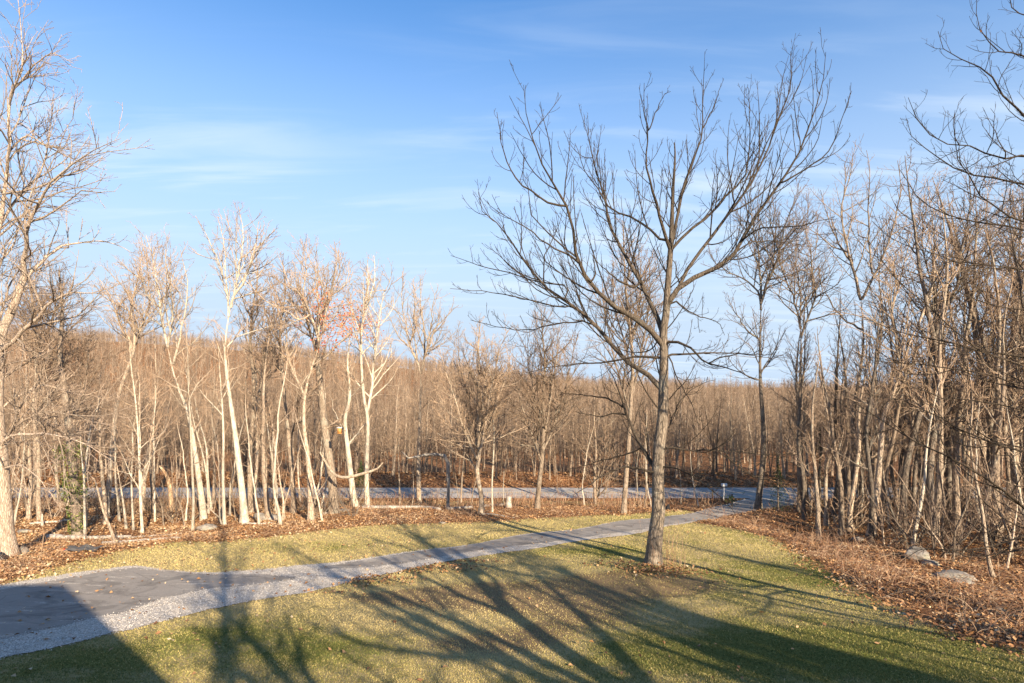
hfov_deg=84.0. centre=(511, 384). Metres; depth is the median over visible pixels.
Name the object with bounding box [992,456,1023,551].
bare shrub
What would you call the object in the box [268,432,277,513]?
thin sapling
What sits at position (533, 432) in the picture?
roadside tree
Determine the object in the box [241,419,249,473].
roadside tree
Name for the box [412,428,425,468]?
roadside tree
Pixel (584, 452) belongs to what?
roadside tree
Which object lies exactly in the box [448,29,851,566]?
lawn tree
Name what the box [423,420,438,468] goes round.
roadside tree
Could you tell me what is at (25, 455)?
roadside tree
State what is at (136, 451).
roadside tree
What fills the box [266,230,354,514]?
thick pale tree
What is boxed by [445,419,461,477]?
roadside tree
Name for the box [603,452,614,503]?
thin sapling
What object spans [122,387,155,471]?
roadside tree
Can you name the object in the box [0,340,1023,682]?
ground
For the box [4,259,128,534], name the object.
ivy tree
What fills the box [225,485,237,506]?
bare shrub
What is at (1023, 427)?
woodland tree
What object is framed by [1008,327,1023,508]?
woodland tree
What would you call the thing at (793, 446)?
roadside tree
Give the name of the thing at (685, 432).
roadside tree
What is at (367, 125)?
sky
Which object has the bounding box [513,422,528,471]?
roadside tree
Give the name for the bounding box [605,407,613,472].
roadside tree
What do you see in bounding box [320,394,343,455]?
roadside tree
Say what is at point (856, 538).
boulder
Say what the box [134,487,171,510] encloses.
bare shrub
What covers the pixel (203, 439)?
roadside tree
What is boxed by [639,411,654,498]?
sapling
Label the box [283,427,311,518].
thin sapling
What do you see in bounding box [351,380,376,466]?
roadside tree
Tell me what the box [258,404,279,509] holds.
sapling
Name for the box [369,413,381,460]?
roadside tree
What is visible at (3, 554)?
boulder
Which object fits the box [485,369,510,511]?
sapling
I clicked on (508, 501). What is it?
tree stump
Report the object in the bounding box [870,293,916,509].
woodland tree
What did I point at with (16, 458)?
thin sapling
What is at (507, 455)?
roadside tree
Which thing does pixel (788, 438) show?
roadside tree
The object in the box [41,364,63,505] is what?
woodland tree
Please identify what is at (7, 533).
cream barked tree
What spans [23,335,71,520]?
woodland tree
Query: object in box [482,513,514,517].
fallen log
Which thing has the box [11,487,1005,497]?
road
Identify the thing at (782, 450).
roadside tree
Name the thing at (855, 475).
woodland tree
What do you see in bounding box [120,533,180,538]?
fallen log
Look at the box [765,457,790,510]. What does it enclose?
cedar
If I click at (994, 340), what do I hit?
edge tree
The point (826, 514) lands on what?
woodland tree
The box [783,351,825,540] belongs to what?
woodland tree
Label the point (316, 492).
thin sapling
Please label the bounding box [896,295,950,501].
woodland tree
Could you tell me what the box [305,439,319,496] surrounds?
thin sapling
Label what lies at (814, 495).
bare shrub
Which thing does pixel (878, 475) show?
mossy double tree
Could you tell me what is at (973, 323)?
woodland tree
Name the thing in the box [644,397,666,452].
roadside tree
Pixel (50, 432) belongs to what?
roadside tree
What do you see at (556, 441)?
roadside tree
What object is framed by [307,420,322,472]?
roadside tree
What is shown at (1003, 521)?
thin sapling
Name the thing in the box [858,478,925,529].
bare shrub
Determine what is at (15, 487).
thin sapling
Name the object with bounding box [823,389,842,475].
roadside tree
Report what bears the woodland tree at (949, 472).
on the ground at (582, 588)
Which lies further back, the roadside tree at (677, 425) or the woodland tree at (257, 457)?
the roadside tree at (677, 425)
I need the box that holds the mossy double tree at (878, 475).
[824,167,981,536]
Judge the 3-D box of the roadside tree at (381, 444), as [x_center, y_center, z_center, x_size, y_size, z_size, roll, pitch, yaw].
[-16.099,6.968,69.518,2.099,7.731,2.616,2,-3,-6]
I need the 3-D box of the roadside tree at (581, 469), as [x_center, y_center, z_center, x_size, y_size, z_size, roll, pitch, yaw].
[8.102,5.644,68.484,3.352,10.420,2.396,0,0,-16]
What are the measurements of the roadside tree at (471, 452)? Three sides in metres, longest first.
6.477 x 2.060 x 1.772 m
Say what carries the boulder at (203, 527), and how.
on the ground at (582, 588)
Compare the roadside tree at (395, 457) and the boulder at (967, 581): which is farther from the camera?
the roadside tree at (395, 457)
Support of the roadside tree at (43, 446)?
on the ground at (582, 588)
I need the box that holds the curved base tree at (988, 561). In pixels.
[949,355,998,577]
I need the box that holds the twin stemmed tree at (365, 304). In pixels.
[333,252,408,504]
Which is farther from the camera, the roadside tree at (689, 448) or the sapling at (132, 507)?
the roadside tree at (689, 448)
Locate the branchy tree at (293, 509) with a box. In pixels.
[232,253,327,512]
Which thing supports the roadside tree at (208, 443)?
on the ground at (582, 588)
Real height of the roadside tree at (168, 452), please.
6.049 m
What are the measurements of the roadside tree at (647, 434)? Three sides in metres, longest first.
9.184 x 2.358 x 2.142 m
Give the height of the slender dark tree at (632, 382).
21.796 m
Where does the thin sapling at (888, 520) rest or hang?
on the ground at (582, 588)
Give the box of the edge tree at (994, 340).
[949,183,1023,524]
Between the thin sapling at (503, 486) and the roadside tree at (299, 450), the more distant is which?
the roadside tree at (299, 450)
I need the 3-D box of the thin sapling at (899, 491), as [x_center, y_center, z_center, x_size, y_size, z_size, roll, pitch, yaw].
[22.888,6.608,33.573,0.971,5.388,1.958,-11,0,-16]
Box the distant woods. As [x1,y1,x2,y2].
[4,322,1008,471]
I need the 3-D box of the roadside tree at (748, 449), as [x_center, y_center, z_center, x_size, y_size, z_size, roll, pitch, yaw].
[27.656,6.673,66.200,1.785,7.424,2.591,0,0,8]
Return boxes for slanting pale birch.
[901,357,951,544]
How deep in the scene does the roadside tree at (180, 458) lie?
59.11 m
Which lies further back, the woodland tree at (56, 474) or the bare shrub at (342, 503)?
the woodland tree at (56, 474)
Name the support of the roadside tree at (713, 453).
on the ground at (582, 588)
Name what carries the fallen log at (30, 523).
on the ground at (582, 588)
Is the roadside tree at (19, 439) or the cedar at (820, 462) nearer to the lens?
the cedar at (820, 462)
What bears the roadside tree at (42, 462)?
on the ground at (582, 588)
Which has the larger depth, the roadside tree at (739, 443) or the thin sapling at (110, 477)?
the roadside tree at (739, 443)
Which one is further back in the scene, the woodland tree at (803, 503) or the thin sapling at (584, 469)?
the thin sapling at (584, 469)
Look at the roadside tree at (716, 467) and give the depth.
66.17 m
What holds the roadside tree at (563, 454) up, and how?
on the ground at (582, 588)
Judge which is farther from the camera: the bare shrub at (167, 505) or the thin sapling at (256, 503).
the bare shrub at (167, 505)
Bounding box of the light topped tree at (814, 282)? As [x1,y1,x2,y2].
[754,186,863,512]
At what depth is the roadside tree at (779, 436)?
67.42 m
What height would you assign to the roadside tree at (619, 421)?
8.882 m
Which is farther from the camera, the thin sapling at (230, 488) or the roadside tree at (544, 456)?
the roadside tree at (544, 456)
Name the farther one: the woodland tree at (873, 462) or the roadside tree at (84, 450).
the roadside tree at (84, 450)
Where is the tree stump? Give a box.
[505,496,511,507]
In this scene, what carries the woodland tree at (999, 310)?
on the ground at (582, 588)
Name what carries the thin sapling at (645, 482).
on the ground at (582, 588)
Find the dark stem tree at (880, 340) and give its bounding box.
[837,230,920,509]
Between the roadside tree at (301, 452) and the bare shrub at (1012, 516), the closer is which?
the bare shrub at (1012, 516)
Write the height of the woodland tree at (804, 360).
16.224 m
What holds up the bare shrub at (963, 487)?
on the ground at (582, 588)
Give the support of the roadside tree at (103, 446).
on the ground at (582, 588)
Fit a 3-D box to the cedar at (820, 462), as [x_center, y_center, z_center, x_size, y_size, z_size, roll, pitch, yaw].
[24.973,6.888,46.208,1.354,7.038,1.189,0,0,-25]
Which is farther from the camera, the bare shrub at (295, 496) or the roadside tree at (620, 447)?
the roadside tree at (620, 447)
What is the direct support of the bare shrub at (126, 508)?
on the ground at (582, 588)
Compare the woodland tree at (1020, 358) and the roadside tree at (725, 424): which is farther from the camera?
the roadside tree at (725, 424)
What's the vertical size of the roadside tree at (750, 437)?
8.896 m
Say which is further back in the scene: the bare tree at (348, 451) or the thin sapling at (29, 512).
the bare tree at (348, 451)
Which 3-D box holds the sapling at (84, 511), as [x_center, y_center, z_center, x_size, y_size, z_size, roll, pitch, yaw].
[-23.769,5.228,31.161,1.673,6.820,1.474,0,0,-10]
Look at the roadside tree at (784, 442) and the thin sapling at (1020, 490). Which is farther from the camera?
the roadside tree at (784, 442)
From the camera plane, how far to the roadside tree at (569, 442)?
66.28 m
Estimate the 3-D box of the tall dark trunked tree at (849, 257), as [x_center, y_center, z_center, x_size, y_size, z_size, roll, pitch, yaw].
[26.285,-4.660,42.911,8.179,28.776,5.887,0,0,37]
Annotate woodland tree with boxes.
[5,321,35,518]
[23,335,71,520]
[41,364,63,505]
[62,361,110,524]
[136,336,177,513]
[139,325,184,511]
[182,343,226,503]
[182,392,216,508]
[219,367,267,476]
[225,336,273,509]
[239,334,289,503]
[241,305,291,519]
[764,313,824,504]
[770,340,825,520]
[779,315,833,449]
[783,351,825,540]
[791,324,859,536]
[806,367,838,526]
[808,357,853,502]
[815,287,851,504]
[817,288,905,544]
[820,302,882,522]
[834,361,859,503]
[835,290,902,481]
[844,320,893,465]
[845,328,905,530]
[860,305,945,529]
[861,354,911,523]
[868,279,946,492]
[868,307,931,503]
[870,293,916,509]
[871,196,966,538]
[873,144,1023,532]
[877,345,910,507]
[878,287,968,526]
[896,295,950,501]
[896,376,927,486]
[900,349,954,466]
[908,260,990,517]
[910,256,970,519]
[911,257,976,488]
[912,258,984,494]
[913,232,973,468]
[914,270,1009,486]
[919,192,1020,535]
[924,166,1017,528]
[933,182,1023,524]
[948,248,975,502]
[948,288,986,492]
[953,224,1023,538]
[953,224,1023,539]
[956,261,1023,541]
[980,232,1023,528]
[984,385,1023,485]
[986,199,1023,403]
[994,206,1023,394]
[995,234,1023,502]
[1004,266,1023,465]
[1006,288,1023,400]
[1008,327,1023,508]
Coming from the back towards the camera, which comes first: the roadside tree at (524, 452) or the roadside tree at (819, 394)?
the roadside tree at (524, 452)
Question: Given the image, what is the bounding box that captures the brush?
[10,462,1005,510]
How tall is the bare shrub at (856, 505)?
5.930 m
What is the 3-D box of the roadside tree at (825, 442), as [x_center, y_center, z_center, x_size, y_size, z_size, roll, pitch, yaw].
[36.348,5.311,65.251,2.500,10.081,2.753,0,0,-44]
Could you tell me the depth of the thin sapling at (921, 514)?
29.26 m
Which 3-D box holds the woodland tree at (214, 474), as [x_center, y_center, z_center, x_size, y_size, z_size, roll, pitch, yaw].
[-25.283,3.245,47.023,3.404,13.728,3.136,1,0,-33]
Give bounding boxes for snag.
[158,466,173,507]
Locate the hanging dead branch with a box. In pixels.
[320,452,382,478]
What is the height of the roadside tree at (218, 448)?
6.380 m
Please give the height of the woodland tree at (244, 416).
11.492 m
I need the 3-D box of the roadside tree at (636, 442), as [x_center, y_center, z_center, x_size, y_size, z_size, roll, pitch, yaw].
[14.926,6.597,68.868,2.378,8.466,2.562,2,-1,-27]
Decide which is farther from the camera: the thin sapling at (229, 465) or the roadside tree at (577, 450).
the roadside tree at (577, 450)
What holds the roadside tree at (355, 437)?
on the ground at (582, 588)
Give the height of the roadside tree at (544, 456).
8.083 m
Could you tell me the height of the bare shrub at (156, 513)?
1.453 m
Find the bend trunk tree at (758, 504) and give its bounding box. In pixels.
[701,159,826,508]
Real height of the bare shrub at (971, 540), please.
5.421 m
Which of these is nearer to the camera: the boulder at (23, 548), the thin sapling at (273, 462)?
the boulder at (23, 548)
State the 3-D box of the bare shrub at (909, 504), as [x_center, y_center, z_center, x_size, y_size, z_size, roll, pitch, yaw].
[25.396,7.547,35.604,2.707,4.110,3.992,0,0,-17]
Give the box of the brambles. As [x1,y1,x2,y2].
[0,494,1023,637]
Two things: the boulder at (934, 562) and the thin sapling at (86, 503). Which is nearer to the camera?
the boulder at (934, 562)
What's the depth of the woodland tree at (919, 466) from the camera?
44.77 m
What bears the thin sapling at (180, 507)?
on the ground at (582, 588)
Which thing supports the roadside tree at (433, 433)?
on the ground at (582, 588)
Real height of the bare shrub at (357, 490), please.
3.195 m
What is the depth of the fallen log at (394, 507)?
44.14 m
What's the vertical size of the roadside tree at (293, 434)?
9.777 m
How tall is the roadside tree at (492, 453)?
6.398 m
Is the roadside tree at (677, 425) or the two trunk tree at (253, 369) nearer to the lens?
the two trunk tree at (253, 369)
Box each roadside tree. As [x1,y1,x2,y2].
[8,429,15,469]
[12,414,31,466]
[13,413,39,479]
[16,406,40,475]
[31,404,52,476]
[31,435,45,479]
[42,394,58,466]
[45,401,65,471]
[45,415,64,473]
[59,397,84,452]
[69,398,96,478]
[75,397,101,471]
[76,383,108,473]
[77,378,113,467]
[85,410,102,471]
[94,414,108,474]
[96,403,122,471]
[104,403,125,474]
[108,408,133,478]
[116,393,137,471]
[121,395,145,471]
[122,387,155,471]
[125,389,146,479]
[133,388,149,469]
[154,396,176,473]
[154,400,171,473]
[155,413,172,468]
[158,390,174,470]
[163,404,185,472]
[164,405,186,460]
[165,431,177,470]
[166,388,188,467]
[167,404,196,478]
[168,427,187,469]
[178,412,197,471]
[185,393,210,477]
[196,408,215,469]
[201,412,218,476]
[211,400,231,472]
[213,420,228,475]
[228,409,244,458]
[233,414,246,471]
[240,432,246,475]
[241,400,261,474]
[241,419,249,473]
[267,420,284,479]
[273,403,287,471]
[280,392,296,459]
[283,396,301,461]
[285,416,311,474]
[293,429,311,471]
[299,361,330,472]
[302,416,317,471]
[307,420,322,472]
[310,413,321,471]
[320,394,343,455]
[322,404,337,458]
[332,404,343,470]
[334,398,362,475]
[340,412,359,458]
[341,400,364,470]
[342,410,361,454]
[350,415,365,473]
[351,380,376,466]
[352,388,370,469]
[357,410,377,479]
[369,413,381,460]
[372,426,388,470]
[373,409,385,471]
[373,410,386,471]
[375,412,388,472]
[378,417,393,471]
[380,391,410,471]
[382,378,406,475]
[384,401,403,471]
[391,434,400,476]
[396,388,417,469]
[398,399,411,471]
[403,412,414,472]
[407,427,425,474]
[408,428,417,477]
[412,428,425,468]
[416,396,434,471]
[423,384,442,471]
[423,414,438,473]
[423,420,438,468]
[425,418,443,471]
[433,406,449,468]
[437,415,446,472]
[438,367,461,471]
[438,415,450,460]
[443,383,470,472]
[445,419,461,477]
[450,414,469,474]
[459,409,474,472]
[459,417,476,472]
[466,425,475,471]
[476,401,489,470]
[485,422,507,471]
[485,432,498,471]
[487,385,512,478]
[488,390,513,470]
[490,366,514,475]
[503,439,510,469]
[509,420,524,479]
[509,431,523,474]
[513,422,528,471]
[518,405,535,475]
[519,431,532,470]
[525,395,540,463]
[527,407,539,473]
[532,434,557,470]
[538,386,564,473]
[545,392,565,475]
[545,416,557,479]
[547,399,563,470]
[558,416,570,471]
[559,424,574,468]
[560,404,577,470]
[561,388,581,475]
[567,393,587,472]
[568,412,585,474]
[571,392,599,479]
[572,398,590,475]
[576,408,598,471]
[590,393,610,464]
[592,409,610,471]
[600,375,627,476]
[603,402,624,479]
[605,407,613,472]
[612,413,625,472]
[619,404,644,476]
[631,403,644,471]
[631,414,644,471]
[637,392,654,473]
[638,396,668,454]
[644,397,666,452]
[646,384,667,438]
[652,390,675,469]
[665,441,672,475]
[668,374,690,477]
[668,388,689,466]
[672,399,695,476]
[682,421,694,469]
[695,398,725,478]
[703,405,719,475]
[705,389,727,471]
[714,390,728,471]
[716,372,745,472]
[723,395,746,479]
[723,406,735,471]
[729,414,749,474]
[729,415,746,476]
[732,417,744,471]
[740,395,766,475]
[743,418,754,472]
[748,411,760,474]
[765,412,773,476]
[767,402,792,471]
[768,392,796,477]
[768,426,779,470]
[773,394,796,472]
[775,410,792,471]
[780,398,803,471]
[790,377,822,475]
[806,393,824,457]
[807,402,820,456]
[814,404,832,474]
[822,394,838,471]
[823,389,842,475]
[898,384,922,476]
[973,439,981,472]
[987,426,1009,473]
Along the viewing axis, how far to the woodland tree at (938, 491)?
33.35 m
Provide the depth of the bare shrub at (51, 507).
39.97 m
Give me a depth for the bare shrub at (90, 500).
40.23 m
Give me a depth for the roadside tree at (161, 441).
62.89 m
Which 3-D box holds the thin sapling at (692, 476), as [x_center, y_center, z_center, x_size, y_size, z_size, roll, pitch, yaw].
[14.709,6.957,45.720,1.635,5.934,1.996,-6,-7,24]
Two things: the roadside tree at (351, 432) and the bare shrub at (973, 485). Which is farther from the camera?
the roadside tree at (351, 432)
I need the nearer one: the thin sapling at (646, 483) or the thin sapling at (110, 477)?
the thin sapling at (110, 477)
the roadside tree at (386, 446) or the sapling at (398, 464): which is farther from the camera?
the roadside tree at (386, 446)
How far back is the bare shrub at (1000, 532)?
31.59 m
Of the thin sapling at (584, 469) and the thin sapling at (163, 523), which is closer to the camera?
the thin sapling at (163, 523)
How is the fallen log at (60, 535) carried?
on the ground at (582, 588)
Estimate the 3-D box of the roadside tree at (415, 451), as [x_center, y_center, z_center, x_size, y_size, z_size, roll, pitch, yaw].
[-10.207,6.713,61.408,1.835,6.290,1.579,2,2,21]
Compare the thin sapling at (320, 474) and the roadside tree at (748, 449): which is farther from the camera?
the roadside tree at (748, 449)
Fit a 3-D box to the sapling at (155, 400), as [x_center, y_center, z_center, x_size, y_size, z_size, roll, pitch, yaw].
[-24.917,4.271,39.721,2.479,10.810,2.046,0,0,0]
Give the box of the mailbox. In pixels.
[721,483,726,500]
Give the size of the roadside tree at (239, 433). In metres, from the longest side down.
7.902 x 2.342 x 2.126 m
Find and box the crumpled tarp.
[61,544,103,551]
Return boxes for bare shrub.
[17,484,45,509]
[26,484,50,512]
[30,495,69,516]
[41,485,64,517]
[58,499,69,517]
[64,485,100,512]
[82,485,125,514]
[101,487,128,515]
[116,495,138,514]
[119,495,135,517]
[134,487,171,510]
[142,499,171,518]
[143,478,196,518]
[147,481,179,505]
[155,496,190,522]
[156,494,177,514]
[187,483,215,519]
[212,481,237,500]
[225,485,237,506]
[231,492,254,513]
[247,473,282,502]
[286,465,327,510]
[290,483,338,517]
[297,484,337,511]
[304,482,324,506]
[332,476,375,515]
[339,475,374,501]
[783,476,821,514]
[789,478,873,522]
[805,480,829,505]
[810,441,871,514]
[820,480,869,533]
[830,482,867,528]
[856,445,959,549]
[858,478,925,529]
[867,494,924,546]
[874,489,995,559]
[881,470,963,532]
[882,466,1023,558]
[884,497,923,533]
[889,470,951,511]
[917,441,1016,528]
[922,454,982,500]
[934,475,977,528]
[945,499,988,540]
[950,436,1009,518]
[951,459,1023,555]
[953,470,1023,548]
[958,467,1023,545]
[965,487,1018,541]
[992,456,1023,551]
[995,499,1023,542]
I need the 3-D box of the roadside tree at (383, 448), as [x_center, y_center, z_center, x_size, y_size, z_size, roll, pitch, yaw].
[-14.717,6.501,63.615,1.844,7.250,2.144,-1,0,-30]
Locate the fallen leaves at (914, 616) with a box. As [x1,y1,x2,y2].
[0,497,1023,682]
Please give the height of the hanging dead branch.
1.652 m
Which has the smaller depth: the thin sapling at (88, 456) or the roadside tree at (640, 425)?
the thin sapling at (88, 456)
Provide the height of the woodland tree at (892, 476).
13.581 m
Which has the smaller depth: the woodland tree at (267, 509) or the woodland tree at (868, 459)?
the woodland tree at (868, 459)
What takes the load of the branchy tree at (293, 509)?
on the ground at (582, 588)
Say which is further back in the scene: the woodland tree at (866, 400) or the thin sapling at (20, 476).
the woodland tree at (866, 400)
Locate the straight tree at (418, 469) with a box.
[381,265,460,504]
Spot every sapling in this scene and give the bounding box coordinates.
[8,452,22,514]
[9,402,29,512]
[9,444,35,520]
[10,429,24,501]
[11,401,40,524]
[11,429,37,494]
[14,438,26,504]
[34,424,74,510]
[53,420,98,538]
[76,453,89,518]
[78,390,112,525]
[85,474,115,540]
[93,326,181,532]
[95,421,123,515]
[98,393,146,520]
[112,439,129,512]
[113,462,127,528]
[119,390,158,529]
[132,369,176,521]
[141,319,222,530]
[144,455,164,524]
[156,460,167,503]
[162,449,185,525]
[168,392,209,512]
[168,431,185,509]
[173,417,190,520]
[187,341,238,524]
[204,409,226,516]
[225,462,235,520]
[227,434,244,494]
[228,400,252,515]
[237,391,263,523]
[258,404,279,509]
[258,409,288,499]
[261,381,282,478]
[263,408,290,519]
[264,351,301,524]
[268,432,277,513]
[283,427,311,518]
[289,404,319,503]
[292,408,330,520]
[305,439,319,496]
[308,395,333,511]
[313,372,329,503]
[313,440,325,509]
[356,467,377,513]
[391,427,403,503]
[411,461,416,502]
[453,399,473,502]
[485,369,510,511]
[499,461,509,501]
[566,373,630,503]
[580,423,595,504]
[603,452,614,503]
[633,451,642,502]
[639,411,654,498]
[640,458,648,504]
[641,439,651,506]
[686,437,699,506]
[820,359,862,516]
[849,411,865,509]
[858,416,868,524]
[863,391,892,528]
[887,456,909,533]
[891,465,946,558]
[907,447,930,533]
[919,373,965,543]
[950,444,989,560]
[963,385,1000,540]
[974,433,1013,557]
[997,382,1023,523]
[1005,452,1023,568]
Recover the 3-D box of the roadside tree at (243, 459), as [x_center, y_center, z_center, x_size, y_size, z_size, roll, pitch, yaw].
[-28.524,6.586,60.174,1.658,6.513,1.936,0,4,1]
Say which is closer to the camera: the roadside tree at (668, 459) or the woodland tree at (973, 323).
the woodland tree at (973, 323)
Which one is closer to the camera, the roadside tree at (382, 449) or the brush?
the brush
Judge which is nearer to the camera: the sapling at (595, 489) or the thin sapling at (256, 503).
the thin sapling at (256, 503)
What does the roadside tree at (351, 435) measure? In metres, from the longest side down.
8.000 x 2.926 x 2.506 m
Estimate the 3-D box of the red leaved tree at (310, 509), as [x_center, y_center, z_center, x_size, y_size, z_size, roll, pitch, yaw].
[-12.486,-0.579,36.313,8.568,18.799,6.896,0,0,0]
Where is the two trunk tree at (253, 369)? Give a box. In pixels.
[220,243,300,513]
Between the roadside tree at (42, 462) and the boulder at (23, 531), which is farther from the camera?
the roadside tree at (42, 462)
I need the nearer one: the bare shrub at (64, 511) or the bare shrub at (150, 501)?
the bare shrub at (64, 511)
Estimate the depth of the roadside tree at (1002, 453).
59.55 m
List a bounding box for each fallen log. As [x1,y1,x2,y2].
[29,519,69,524]
[46,534,130,538]
[101,537,179,544]
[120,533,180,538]
[362,505,440,509]
[447,506,472,510]
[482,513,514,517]
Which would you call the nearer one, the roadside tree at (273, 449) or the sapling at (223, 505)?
the sapling at (223, 505)
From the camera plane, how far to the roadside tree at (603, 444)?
66.67 m
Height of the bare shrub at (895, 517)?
6.309 m
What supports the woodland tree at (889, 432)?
on the ground at (582, 588)
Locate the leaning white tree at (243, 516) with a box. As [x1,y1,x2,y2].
[186,200,292,523]
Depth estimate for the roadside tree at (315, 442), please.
63.56 m
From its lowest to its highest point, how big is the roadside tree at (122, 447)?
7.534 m
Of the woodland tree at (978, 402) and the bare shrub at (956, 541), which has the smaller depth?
the bare shrub at (956, 541)
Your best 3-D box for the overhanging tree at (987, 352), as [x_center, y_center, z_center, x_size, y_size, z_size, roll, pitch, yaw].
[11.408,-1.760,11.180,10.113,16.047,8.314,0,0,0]
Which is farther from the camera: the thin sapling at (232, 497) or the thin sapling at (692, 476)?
the thin sapling at (692, 476)
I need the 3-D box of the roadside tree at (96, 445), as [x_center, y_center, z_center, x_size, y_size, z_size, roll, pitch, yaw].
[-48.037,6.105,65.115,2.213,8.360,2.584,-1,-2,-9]
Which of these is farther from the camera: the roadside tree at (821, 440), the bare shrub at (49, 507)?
the roadside tree at (821, 440)
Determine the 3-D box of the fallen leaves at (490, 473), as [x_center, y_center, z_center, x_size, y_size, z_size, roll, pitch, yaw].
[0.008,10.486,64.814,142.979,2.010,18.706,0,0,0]
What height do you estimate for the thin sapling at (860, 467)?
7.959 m
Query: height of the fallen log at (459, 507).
0.620 m
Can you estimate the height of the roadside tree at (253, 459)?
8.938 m
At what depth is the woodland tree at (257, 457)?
44.52 m
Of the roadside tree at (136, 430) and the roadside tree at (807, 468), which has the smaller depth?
the roadside tree at (807, 468)
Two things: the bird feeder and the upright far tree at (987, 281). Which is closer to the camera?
the bird feeder
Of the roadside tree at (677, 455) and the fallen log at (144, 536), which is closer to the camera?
the fallen log at (144, 536)
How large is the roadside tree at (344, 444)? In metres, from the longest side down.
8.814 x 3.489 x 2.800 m
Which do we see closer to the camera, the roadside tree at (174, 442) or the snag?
the snag
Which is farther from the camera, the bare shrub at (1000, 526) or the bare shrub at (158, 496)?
the bare shrub at (158, 496)
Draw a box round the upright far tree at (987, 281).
[953,166,1023,508]
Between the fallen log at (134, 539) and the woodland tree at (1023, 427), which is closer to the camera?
the fallen log at (134, 539)
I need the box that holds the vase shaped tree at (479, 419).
[416,313,537,513]
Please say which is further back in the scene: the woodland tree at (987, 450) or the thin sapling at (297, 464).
the thin sapling at (297, 464)
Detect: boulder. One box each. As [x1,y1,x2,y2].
[0,552,7,560]
[16,529,30,532]
[19,546,30,554]
[194,524,217,530]
[252,512,276,520]
[851,536,863,541]
[903,546,929,560]
[921,559,940,566]
[933,569,976,581]
[951,578,973,583]
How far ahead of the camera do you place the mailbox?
49.21 m
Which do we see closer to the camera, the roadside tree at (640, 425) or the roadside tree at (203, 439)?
the roadside tree at (640, 425)
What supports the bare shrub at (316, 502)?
on the ground at (582, 588)
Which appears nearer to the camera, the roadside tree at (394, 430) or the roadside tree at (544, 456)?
the roadside tree at (394, 430)
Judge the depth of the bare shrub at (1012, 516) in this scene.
28.66 m
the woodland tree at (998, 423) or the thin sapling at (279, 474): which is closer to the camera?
the woodland tree at (998, 423)
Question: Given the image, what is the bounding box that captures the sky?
[0,0,1023,387]
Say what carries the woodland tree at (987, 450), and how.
on the ground at (582, 588)
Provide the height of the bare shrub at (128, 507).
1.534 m
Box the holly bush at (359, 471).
[354,461,363,488]
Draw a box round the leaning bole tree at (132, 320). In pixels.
[87,232,190,504]
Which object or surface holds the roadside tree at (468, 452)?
on the ground at (582, 588)
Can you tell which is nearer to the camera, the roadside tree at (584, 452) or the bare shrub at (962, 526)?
the bare shrub at (962, 526)
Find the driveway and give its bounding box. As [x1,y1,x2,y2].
[0,498,829,656]
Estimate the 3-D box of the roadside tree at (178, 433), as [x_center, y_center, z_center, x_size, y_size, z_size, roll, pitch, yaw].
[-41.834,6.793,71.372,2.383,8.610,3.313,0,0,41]
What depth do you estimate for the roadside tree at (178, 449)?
63.26 m
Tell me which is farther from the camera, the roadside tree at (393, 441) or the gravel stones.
the roadside tree at (393, 441)
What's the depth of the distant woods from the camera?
131.72 m
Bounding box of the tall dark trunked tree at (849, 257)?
[804,134,923,513]
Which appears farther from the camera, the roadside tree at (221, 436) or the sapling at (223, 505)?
the roadside tree at (221, 436)
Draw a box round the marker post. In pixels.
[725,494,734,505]
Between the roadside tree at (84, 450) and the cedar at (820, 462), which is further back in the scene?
the roadside tree at (84, 450)
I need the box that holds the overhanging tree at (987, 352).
[834,0,1023,569]
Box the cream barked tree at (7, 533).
[0,0,154,557]
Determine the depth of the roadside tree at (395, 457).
59.64 m
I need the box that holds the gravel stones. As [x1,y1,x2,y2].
[0,547,532,659]
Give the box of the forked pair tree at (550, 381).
[498,295,593,508]
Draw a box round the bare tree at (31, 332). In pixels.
[2,243,106,504]
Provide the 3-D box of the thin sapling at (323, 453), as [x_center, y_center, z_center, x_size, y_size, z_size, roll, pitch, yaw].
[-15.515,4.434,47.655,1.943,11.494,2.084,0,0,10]
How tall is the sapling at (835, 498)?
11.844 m
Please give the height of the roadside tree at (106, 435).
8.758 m
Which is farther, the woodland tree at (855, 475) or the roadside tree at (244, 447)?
the roadside tree at (244, 447)
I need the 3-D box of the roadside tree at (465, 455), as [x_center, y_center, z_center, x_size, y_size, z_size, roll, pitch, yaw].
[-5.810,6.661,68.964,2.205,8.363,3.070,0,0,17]
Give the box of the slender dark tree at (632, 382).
[580,210,687,512]
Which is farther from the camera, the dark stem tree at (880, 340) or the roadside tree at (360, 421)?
the roadside tree at (360, 421)
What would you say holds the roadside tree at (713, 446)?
on the ground at (582, 588)
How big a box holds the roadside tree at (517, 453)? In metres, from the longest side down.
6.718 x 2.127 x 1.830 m
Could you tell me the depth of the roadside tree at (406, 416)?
72.50 m
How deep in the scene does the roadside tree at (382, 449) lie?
72.07 m
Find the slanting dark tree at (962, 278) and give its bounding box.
[862,148,1022,530]
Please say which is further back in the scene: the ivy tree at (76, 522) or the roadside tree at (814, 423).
the roadside tree at (814, 423)
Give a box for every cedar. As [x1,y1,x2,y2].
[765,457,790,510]
[813,428,823,504]
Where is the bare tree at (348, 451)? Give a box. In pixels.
[327,327,375,506]
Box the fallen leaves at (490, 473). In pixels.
[10,470,1005,486]
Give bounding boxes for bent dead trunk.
[402,451,449,507]
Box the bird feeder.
[337,413,342,433]
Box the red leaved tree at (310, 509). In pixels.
[241,238,371,520]
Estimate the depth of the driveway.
20.08 m

